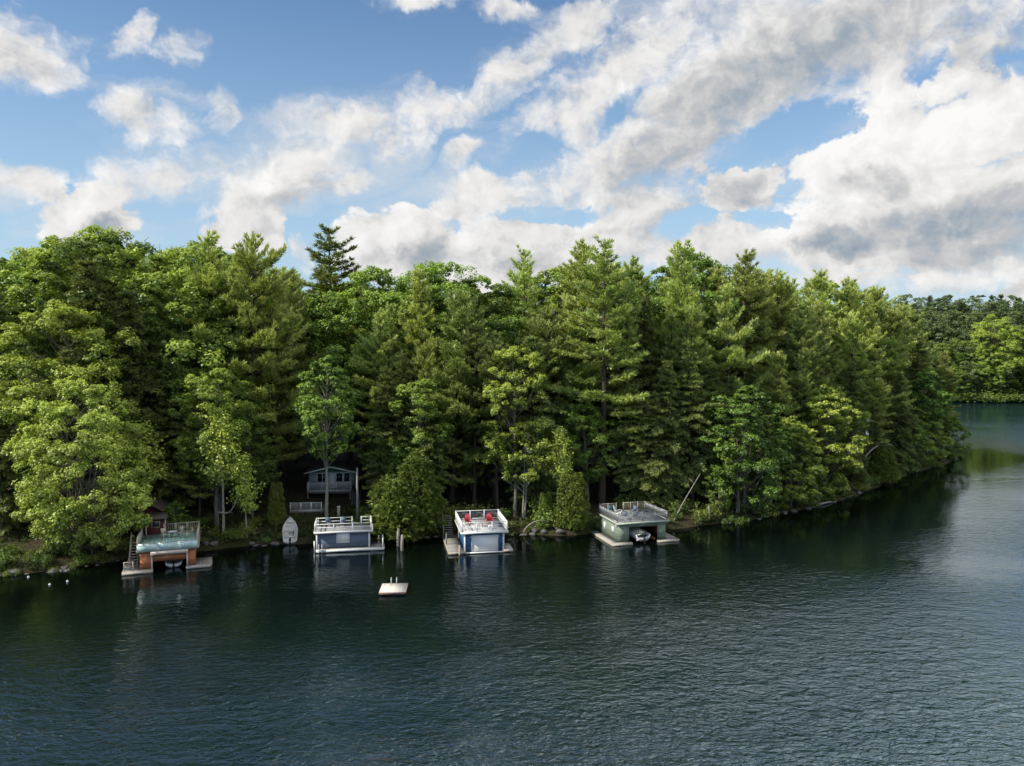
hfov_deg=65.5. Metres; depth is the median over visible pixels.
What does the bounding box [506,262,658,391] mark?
broadleaf tree
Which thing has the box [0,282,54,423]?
broadleaf tree
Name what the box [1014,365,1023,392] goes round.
broadleaf tree
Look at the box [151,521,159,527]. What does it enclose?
window
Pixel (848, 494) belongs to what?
shrub
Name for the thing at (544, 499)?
cedar tree
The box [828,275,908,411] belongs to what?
pine tree
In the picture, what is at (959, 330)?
broadleaf tree
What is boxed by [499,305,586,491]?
pine tree
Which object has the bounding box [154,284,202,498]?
pine tree
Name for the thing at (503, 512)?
shrub
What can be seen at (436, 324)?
broadleaf tree
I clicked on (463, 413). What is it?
pine tree
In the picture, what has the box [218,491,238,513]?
dead branch
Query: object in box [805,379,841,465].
pine tree
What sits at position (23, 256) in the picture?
pine tree
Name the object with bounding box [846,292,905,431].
pine tree
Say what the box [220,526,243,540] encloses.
shrub
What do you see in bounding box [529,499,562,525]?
shrub
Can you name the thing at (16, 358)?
broadleaf tree
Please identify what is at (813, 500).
shrub
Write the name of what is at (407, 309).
broadleaf tree
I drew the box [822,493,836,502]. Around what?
shrub
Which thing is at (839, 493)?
shrub
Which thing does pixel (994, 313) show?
broadleaf tree
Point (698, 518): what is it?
shrub
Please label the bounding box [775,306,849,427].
pine tree
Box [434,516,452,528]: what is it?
shrub
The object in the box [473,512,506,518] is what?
shrub
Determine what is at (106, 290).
hemlock tree
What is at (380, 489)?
broadleaf tree
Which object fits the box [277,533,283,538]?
shrub
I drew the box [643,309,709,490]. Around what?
pine tree
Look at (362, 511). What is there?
shrub
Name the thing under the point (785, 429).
broadleaf tree
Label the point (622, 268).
pine tree
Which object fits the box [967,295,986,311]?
broadleaf tree
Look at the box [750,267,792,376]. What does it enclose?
pine tree
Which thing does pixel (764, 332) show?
pine tree
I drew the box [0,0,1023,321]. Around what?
sky
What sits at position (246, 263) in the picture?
pine tree
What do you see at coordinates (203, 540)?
shrub
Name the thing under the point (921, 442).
broadleaf tree
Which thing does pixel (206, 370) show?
broadleaf tree
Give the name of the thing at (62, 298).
hemlock tree
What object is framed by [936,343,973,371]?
broadleaf tree
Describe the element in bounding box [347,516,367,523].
shrub
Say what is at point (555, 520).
shrub
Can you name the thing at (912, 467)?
shrub
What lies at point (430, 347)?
pine tree
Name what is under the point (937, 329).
pine tree
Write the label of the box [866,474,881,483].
shrub
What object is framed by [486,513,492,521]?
deck chair
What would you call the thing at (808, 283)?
pine tree
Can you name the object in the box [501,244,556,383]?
pine tree
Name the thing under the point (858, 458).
hemlock tree
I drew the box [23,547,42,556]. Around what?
shrub
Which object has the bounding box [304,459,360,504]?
cottage
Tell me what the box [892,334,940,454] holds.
hemlock tree
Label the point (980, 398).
shrub
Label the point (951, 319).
pine tree
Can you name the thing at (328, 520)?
patio chair
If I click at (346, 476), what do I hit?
window
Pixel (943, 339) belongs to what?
broadleaf tree
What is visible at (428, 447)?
hemlock tree
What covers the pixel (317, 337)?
pine tree
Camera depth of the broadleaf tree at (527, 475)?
97.17 m
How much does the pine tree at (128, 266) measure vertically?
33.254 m
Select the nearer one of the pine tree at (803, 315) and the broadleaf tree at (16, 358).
the broadleaf tree at (16, 358)
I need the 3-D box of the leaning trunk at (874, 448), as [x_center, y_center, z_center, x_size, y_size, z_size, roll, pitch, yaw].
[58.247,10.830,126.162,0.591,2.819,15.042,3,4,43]
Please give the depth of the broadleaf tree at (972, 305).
366.76 m
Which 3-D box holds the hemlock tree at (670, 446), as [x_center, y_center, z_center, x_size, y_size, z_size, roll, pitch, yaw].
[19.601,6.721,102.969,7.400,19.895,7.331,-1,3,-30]
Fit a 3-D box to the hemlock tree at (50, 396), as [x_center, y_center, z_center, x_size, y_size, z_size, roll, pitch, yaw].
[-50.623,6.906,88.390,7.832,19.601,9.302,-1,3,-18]
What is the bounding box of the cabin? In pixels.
[101,486,172,534]
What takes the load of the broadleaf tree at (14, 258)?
on the ground
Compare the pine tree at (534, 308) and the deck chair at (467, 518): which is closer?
the deck chair at (467, 518)
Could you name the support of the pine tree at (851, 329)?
on the ground
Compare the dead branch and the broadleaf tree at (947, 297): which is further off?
the broadleaf tree at (947, 297)
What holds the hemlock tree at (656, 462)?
on the ground
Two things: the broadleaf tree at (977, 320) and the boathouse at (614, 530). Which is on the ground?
the broadleaf tree at (977, 320)
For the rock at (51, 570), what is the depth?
78.99 m
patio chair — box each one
[160,528,168,538]
[175,526,183,535]
[325,517,331,525]
[339,517,345,526]
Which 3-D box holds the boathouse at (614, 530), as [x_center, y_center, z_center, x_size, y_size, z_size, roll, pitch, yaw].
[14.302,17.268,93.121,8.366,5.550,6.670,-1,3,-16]
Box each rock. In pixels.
[7,569,20,574]
[48,567,57,572]
[210,541,217,545]
[556,529,562,533]
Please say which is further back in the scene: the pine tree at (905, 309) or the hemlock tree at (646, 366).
the pine tree at (905, 309)
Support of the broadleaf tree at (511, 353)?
on the ground
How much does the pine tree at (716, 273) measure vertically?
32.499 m
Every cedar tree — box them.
[266,481,286,525]
[355,451,448,542]
[537,491,552,521]
[554,472,590,530]
[864,443,901,483]
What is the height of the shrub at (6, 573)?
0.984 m
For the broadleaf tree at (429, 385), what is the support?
on the ground
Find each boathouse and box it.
[122,521,211,575]
[314,516,383,553]
[441,509,512,554]
[590,501,678,546]
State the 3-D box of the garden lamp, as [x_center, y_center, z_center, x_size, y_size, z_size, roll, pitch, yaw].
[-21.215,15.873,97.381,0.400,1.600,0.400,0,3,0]
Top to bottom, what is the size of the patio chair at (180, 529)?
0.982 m
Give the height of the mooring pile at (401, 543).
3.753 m
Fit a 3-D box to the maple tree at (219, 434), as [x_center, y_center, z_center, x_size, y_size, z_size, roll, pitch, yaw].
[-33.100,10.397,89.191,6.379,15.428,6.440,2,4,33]
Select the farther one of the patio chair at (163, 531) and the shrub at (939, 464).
the shrub at (939, 464)
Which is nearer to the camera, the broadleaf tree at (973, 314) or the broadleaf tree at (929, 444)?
the broadleaf tree at (929, 444)
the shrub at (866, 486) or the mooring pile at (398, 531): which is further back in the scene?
the shrub at (866, 486)
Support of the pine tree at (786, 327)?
on the ground
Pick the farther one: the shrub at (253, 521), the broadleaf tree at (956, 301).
the broadleaf tree at (956, 301)
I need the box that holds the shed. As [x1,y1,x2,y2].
[145,512,167,534]
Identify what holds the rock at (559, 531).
on the ground
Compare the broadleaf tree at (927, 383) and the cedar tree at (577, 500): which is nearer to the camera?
the cedar tree at (577, 500)
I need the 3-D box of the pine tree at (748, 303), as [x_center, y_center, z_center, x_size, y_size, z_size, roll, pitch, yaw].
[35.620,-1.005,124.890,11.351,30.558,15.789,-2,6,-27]
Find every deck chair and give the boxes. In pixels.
[464,513,471,524]
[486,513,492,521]
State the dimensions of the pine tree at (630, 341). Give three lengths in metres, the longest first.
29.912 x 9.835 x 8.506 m
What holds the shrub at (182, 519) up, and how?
on the ground
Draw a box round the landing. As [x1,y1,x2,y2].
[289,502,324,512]
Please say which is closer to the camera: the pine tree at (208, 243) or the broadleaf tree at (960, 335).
the pine tree at (208, 243)
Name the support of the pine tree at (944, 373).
on the ground
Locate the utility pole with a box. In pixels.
[356,468,358,521]
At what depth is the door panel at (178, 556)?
79.88 m
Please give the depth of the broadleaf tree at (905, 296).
401.01 m
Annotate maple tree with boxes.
[0,377,158,556]
[117,420,181,496]
[193,408,248,536]
[226,453,265,536]
[545,425,572,513]
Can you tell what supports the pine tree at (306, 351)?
on the ground
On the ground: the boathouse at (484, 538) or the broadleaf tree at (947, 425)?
the broadleaf tree at (947, 425)
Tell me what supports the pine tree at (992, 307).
on the ground
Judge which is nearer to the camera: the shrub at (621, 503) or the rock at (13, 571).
the rock at (13, 571)
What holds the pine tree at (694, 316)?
on the ground
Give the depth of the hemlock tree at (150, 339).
95.41 m
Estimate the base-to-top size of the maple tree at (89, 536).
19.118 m
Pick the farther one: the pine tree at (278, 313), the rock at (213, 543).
the pine tree at (278, 313)
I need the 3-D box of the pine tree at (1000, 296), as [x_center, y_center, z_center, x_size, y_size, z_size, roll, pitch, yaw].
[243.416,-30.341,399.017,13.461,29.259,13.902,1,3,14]
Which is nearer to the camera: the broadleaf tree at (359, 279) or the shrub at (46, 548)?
the shrub at (46, 548)
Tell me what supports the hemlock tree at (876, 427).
on the ground
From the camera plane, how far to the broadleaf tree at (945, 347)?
298.00 m
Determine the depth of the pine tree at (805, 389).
114.63 m
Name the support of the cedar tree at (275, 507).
on the ground
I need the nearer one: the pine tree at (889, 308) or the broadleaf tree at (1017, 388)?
the pine tree at (889, 308)
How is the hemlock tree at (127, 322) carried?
on the ground
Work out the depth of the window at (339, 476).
105.47 m
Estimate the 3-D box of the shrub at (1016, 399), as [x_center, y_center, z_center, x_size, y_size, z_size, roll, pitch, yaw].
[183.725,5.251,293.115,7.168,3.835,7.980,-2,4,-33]
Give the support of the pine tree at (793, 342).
on the ground
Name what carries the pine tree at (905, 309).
on the ground
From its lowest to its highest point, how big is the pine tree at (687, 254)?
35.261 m
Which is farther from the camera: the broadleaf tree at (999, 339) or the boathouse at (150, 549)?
the broadleaf tree at (999, 339)
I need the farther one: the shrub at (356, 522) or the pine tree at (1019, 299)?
the pine tree at (1019, 299)
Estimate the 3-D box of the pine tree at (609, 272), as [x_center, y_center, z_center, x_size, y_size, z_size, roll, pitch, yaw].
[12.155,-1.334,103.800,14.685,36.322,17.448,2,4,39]
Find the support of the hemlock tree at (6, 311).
on the ground
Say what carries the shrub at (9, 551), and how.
on the ground
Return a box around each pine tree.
[11,247,30,261]
[109,243,189,422]
[140,261,208,496]
[141,245,201,399]
[153,395,229,517]
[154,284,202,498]
[156,228,250,505]
[194,228,345,503]
[206,267,326,487]
[215,250,266,484]
[233,273,335,495]
[243,303,298,495]
[264,272,319,478]
[271,223,393,460]
[274,266,315,406]
[281,270,314,462]
[306,291,325,430]
[347,308,408,460]
[367,289,436,436]
[370,301,409,421]
[384,267,454,434]
[405,288,509,501]
[406,327,473,489]
[450,294,497,505]
[462,334,528,501]
[471,331,520,511]
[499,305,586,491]
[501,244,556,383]
[513,318,553,488]
[517,309,561,437]
[520,284,549,396]
[531,234,649,505]
[537,294,610,466]
[550,237,648,492]
[557,322,601,478]
[562,294,619,471]
[594,279,648,493]
[596,267,632,430]
[601,254,651,450]
[620,278,691,424]
[623,260,655,386]
[630,275,681,406]
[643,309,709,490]
[647,240,736,457]
[659,304,745,494]
[677,296,722,435]
[686,295,740,419]
[688,256,725,397]
[699,266,753,465]
[701,248,784,414]
[702,281,772,493]
[727,265,748,436]
[727,265,790,411]
[730,283,785,403]
[740,318,781,416]
[749,267,845,417]
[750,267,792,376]
[757,350,805,474]
[773,296,792,375]
[774,354,816,483]
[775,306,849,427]
[775,322,833,484]
[778,289,825,377]
[781,300,855,449]
[783,301,859,465]
[785,277,857,377]
[794,308,847,465]
[797,268,855,387]
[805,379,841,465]
[815,310,857,400]
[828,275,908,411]
[828,310,878,439]
[833,288,884,424]
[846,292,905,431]
[853,360,895,461]
[856,287,917,429]
[857,284,905,419]
[857,312,905,440]
[859,301,899,400]
[867,336,921,445]
[870,306,911,434]
[894,301,935,416]
[896,322,924,404]
[903,345,960,420]
[906,314,936,376]
[912,303,929,339]
[920,323,936,368]
[924,295,932,305]
[925,317,952,367]
[932,351,962,447]
[946,310,957,335]
[952,302,971,334]
[962,307,974,330]
[985,295,997,311]
[985,303,999,319]
[995,294,1008,312]
[1013,297,1023,307]
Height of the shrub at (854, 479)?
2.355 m
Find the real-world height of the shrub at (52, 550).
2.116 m
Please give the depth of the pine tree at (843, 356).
130.32 m
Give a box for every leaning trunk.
[674,474,699,520]
[861,444,893,463]
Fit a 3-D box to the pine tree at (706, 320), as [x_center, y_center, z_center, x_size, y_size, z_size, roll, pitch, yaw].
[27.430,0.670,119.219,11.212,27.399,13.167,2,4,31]
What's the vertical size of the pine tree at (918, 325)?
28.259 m
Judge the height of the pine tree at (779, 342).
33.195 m
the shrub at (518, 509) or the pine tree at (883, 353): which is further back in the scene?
the pine tree at (883, 353)
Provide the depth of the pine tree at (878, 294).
140.90 m
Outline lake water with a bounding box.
[0,402,1023,765]
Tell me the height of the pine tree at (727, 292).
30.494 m
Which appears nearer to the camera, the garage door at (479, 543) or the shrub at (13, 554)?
the shrub at (13, 554)
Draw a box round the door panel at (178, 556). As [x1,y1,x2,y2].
[153,553,185,561]
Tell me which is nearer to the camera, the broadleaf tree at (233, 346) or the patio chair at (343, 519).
the patio chair at (343, 519)
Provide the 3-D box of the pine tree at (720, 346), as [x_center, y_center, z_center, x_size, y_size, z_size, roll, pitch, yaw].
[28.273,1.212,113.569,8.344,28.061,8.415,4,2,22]
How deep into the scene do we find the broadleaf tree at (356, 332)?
107.46 m
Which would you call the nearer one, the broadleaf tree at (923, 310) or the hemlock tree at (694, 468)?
the hemlock tree at (694, 468)
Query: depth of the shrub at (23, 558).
79.53 m
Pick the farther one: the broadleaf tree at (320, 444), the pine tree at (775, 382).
the pine tree at (775, 382)
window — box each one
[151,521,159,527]
[317,473,324,482]
[336,473,342,481]
[343,472,349,481]
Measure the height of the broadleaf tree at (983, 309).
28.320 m
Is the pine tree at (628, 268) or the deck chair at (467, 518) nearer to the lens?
the deck chair at (467, 518)
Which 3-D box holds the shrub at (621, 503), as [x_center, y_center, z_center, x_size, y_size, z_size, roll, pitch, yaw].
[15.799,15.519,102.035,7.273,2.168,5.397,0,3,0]
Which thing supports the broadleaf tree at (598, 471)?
on the ground
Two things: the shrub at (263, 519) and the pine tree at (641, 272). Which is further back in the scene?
the pine tree at (641, 272)
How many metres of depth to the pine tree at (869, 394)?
128.78 m
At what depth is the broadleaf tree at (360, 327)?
117.91 m
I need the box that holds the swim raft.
[379,577,407,594]
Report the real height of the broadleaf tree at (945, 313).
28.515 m
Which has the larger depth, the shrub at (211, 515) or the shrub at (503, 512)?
the shrub at (503, 512)
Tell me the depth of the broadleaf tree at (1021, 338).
294.71 m
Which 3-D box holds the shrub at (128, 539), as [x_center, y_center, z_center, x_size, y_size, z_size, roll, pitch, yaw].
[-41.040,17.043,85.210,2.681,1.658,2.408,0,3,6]
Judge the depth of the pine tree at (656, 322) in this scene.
118.13 m
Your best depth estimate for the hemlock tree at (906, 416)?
135.32 m
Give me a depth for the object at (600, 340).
114.95 m
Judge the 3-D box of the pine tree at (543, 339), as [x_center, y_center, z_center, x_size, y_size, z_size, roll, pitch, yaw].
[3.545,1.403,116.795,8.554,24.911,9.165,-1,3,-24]
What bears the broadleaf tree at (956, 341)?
on the ground
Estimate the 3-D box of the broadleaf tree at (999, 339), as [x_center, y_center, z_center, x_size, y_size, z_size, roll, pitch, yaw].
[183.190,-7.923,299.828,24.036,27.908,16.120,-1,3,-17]
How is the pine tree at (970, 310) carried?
on the ground
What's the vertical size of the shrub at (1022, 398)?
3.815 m
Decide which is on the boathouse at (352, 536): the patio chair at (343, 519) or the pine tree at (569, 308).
the patio chair at (343, 519)
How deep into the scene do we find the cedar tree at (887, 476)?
125.98 m
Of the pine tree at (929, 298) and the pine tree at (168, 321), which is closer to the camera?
the pine tree at (168, 321)
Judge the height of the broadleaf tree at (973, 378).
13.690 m
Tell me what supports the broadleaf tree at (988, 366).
on the ground
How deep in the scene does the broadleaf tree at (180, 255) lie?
96.08 m
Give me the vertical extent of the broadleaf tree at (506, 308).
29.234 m
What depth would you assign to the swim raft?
72.78 m
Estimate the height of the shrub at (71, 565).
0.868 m
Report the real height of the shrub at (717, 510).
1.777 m
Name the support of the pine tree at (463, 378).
on the ground
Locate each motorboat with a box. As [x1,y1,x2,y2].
[165,559,182,567]
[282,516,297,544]
[629,527,649,543]
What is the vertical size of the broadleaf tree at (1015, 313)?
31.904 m
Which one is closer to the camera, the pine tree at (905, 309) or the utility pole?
the utility pole
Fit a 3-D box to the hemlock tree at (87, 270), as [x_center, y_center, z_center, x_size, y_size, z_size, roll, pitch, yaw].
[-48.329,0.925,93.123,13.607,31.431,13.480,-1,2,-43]
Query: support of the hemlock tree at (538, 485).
on the ground
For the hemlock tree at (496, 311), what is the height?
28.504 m
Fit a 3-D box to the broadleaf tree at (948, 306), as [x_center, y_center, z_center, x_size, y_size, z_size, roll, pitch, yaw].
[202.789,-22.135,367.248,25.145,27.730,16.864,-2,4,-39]
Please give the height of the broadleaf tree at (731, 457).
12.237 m
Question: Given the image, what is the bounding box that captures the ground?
[0,341,1023,575]
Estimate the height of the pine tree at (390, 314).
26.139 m
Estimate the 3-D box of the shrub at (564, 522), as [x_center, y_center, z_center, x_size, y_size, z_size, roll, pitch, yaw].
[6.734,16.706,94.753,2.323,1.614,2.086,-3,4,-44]
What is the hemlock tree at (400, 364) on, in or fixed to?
on the ground
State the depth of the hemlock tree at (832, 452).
117.35 m
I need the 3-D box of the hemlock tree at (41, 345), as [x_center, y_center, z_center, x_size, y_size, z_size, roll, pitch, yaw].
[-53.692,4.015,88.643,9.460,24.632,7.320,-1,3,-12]
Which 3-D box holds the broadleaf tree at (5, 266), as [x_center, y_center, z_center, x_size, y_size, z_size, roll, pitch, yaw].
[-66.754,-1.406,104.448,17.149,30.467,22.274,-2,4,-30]
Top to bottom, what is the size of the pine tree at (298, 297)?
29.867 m
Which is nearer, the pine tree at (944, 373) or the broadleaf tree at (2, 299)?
the broadleaf tree at (2, 299)
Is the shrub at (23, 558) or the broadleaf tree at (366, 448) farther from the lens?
the broadleaf tree at (366, 448)
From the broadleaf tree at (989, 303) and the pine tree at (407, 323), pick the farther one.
the broadleaf tree at (989, 303)
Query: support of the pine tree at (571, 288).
on the ground
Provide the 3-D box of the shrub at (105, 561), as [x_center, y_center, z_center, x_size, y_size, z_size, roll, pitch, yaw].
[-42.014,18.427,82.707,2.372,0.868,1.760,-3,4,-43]
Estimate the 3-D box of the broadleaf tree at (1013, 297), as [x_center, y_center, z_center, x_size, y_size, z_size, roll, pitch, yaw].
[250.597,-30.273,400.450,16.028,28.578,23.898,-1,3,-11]
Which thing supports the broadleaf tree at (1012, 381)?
on the ground
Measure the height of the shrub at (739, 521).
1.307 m
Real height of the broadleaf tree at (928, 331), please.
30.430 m
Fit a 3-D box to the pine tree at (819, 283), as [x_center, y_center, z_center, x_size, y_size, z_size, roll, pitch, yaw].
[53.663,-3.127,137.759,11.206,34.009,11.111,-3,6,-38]
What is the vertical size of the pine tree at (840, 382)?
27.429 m
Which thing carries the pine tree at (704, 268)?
on the ground
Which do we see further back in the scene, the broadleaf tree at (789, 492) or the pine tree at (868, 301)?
the pine tree at (868, 301)
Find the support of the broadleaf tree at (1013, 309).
on the ground
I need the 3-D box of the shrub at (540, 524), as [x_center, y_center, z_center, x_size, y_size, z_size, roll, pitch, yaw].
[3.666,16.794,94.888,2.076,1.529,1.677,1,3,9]
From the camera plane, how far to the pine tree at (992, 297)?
399.18 m
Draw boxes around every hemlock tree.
[0,289,27,493]
[0,310,53,510]
[0,401,32,536]
[15,358,74,526]
[31,347,118,535]
[41,257,148,509]
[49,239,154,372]
[51,291,85,399]
[76,272,134,489]
[97,288,186,505]
[131,308,183,505]
[142,359,213,513]
[334,284,375,453]
[355,365,422,509]
[373,350,430,495]
[401,385,460,509]
[444,277,493,485]
[468,291,515,475]
[491,335,572,508]
[540,395,577,505]
[607,293,674,481]
[609,382,650,501]
[620,391,671,504]
[643,360,689,507]
[664,339,726,504]
[682,364,734,492]
[713,375,746,500]
[731,364,767,495]
[740,417,783,506]
[792,432,820,499]
[827,442,838,481]
[833,360,867,465]
[837,399,872,488]
[853,448,870,489]
[865,419,892,473]
[878,372,924,470]
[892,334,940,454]
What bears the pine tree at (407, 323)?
on the ground
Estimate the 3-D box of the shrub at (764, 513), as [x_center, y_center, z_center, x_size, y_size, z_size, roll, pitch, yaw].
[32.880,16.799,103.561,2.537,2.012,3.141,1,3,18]
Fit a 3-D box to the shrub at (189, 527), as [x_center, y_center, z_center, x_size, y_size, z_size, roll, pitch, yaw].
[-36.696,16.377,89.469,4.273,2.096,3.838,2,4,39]
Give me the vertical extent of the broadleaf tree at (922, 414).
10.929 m
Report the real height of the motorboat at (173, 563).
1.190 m
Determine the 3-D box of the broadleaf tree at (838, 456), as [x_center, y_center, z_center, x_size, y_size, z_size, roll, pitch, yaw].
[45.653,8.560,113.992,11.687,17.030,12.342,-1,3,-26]
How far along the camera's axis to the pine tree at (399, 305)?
111.45 m
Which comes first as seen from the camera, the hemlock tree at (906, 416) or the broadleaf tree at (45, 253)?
the broadleaf tree at (45, 253)
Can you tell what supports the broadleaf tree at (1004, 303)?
on the ground
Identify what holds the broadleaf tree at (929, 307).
on the ground
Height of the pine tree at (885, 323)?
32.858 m
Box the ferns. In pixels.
[0,454,955,571]
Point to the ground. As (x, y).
(294, 486)
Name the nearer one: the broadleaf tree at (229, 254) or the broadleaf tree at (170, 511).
the broadleaf tree at (170, 511)
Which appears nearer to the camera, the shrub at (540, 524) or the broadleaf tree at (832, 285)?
the shrub at (540, 524)
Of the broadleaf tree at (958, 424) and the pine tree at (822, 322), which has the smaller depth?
the pine tree at (822, 322)
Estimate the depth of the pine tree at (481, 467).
103.93 m
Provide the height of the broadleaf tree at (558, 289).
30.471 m
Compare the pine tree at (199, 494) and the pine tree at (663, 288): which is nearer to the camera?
the pine tree at (199, 494)
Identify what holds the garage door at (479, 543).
in the boathouse at (484, 538)
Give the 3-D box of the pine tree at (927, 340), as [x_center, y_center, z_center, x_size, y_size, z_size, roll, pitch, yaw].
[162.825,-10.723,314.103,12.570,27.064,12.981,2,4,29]
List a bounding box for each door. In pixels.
[329,473,334,488]
[471,534,498,551]
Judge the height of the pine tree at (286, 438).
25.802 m
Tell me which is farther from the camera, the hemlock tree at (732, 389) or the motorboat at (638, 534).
the hemlock tree at (732, 389)
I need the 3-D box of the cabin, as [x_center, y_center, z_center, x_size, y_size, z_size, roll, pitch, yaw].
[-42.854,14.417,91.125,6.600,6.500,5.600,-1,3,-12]
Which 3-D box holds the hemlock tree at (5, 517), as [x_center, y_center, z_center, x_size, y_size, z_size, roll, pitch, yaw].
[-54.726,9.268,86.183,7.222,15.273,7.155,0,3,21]
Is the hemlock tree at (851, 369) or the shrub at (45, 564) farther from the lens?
the hemlock tree at (851, 369)
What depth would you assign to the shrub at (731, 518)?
100.25 m
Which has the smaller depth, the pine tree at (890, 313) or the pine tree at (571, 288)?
the pine tree at (571, 288)
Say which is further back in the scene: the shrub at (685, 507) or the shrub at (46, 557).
the shrub at (685, 507)
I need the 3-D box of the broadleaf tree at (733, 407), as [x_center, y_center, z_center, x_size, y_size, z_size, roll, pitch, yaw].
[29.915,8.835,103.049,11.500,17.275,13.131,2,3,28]
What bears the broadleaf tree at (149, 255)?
on the ground
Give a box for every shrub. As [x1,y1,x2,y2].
[0,542,30,555]
[0,545,24,560]
[0,549,21,566]
[3,567,21,576]
[11,554,32,564]
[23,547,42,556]
[28,553,55,564]
[36,540,71,556]
[39,543,55,553]
[41,559,49,567]
[68,562,77,568]
[71,552,90,565]
[86,550,112,562]
[98,555,115,564]
[102,540,128,553]
[117,536,136,548]
[168,516,191,524]
[170,520,208,532]
[183,516,209,524]
[200,537,209,542]
[206,511,220,522]
[208,526,219,536]
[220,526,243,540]
[236,522,256,537]
[242,517,261,525]
[253,513,267,523]
[261,537,270,541]
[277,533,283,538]
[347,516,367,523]
[354,505,371,520]
[434,501,492,519]
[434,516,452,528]
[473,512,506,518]
[494,508,513,517]
[510,503,521,512]
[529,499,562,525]
[534,518,549,529]
[551,517,567,527]
[558,517,572,529]
[590,518,599,524]
[611,494,659,511]
[644,491,663,504]
[653,498,674,509]
[665,497,703,513]
[670,511,678,519]
[691,508,714,523]
[692,506,721,519]
[728,515,735,522]
[731,515,748,524]
[746,505,760,513]
[758,506,772,517]
[768,509,779,516]
[771,500,790,510]
[804,493,827,507]
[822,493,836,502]
[837,487,851,496]
[840,473,870,486]
[841,485,855,497]
[855,483,870,490]
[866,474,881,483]
[897,463,917,472]
[905,465,923,472]
[932,461,943,466]
[960,390,1000,402]
[971,394,987,402]
[987,395,1003,402]
[996,393,1021,402]
[1003,394,1023,401]
[1007,393,1023,401]
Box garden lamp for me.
[337,506,340,516]
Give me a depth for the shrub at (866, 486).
120.82 m
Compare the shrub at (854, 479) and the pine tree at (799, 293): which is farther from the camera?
the pine tree at (799, 293)
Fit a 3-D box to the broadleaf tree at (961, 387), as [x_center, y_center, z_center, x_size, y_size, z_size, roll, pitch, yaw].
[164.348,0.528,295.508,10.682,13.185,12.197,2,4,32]
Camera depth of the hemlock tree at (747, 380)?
111.20 m
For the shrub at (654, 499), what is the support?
on the ground
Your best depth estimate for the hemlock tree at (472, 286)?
109.83 m
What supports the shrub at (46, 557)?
on the ground
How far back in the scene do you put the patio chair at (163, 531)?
83.35 m
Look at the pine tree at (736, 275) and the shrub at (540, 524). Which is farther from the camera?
the pine tree at (736, 275)
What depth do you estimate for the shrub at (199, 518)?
92.69 m
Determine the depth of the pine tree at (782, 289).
124.87 m
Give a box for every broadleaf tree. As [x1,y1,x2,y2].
[0,224,180,406]
[0,257,37,372]
[0,261,101,383]
[0,271,96,432]
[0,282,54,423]
[0,299,146,486]
[4,253,66,346]
[13,234,168,408]
[81,253,136,301]
[108,240,295,491]
[111,248,163,299]
[163,501,188,532]
[167,366,269,513]
[169,368,255,526]
[170,291,307,493]
[195,253,267,363]
[224,400,286,519]
[275,293,364,455]
[292,282,375,457]
[293,355,362,517]
[303,265,443,476]
[313,301,435,463]
[338,285,407,396]
[359,407,408,478]
[370,260,497,469]
[375,484,393,510]
[376,289,472,450]
[382,379,456,508]
[404,317,525,490]
[410,276,492,470]
[438,283,553,486]
[480,346,552,515]
[481,421,555,518]
[488,267,611,378]
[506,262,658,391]
[527,290,639,411]
[562,403,618,508]
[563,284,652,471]
[617,265,720,406]
[646,251,747,389]
[698,385,791,511]
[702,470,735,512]
[714,423,760,512]
[747,414,794,501]
[769,415,828,506]
[784,383,872,494]
[785,277,871,380]
[883,419,932,466]
[889,294,924,310]
[904,407,938,461]
[905,368,955,457]
[906,407,954,459]
[911,297,936,311]
[911,310,964,361]
[914,314,935,347]
[917,309,930,325]
[918,298,958,322]
[923,302,959,327]
[927,311,960,361]
[928,343,964,378]
[929,414,972,457]
[930,305,963,320]
[930,416,954,452]
[931,326,957,365]
[935,294,965,312]
[936,322,964,346]
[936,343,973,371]
[937,312,1010,359]
[939,300,978,323]
[940,311,979,343]
[941,311,988,352]
[942,325,984,377]
[946,367,969,401]
[948,339,976,377]
[948,371,974,395]
[954,300,985,329]
[957,365,980,401]
[959,353,983,392]
[962,314,1023,386]
[965,325,1023,380]
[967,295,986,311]
[967,346,1011,393]
[968,360,996,393]
[973,305,998,321]
[974,295,997,310]
[976,348,1008,392]
[976,372,994,393]
[977,301,1014,321]
[977,311,1014,349]
[981,325,1023,376]
[986,350,1014,402]
[987,300,1019,323]
[991,308,1023,324]
[993,355,1023,393]
[996,295,1022,308]
[996,378,1013,396]
[999,307,1021,325]
[1001,335,1023,386]
[1007,311,1023,344]
[1010,366,1023,393]
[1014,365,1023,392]
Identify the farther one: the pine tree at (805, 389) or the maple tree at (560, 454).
the pine tree at (805, 389)
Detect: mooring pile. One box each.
[397,528,399,546]
[400,535,403,550]
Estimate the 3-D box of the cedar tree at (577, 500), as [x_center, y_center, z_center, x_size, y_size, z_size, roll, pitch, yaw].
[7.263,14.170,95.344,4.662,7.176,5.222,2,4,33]
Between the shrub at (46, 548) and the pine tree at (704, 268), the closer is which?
the shrub at (46, 548)
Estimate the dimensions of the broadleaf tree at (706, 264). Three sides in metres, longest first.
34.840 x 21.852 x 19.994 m
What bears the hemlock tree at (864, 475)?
on the ground
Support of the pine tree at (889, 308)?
on the ground

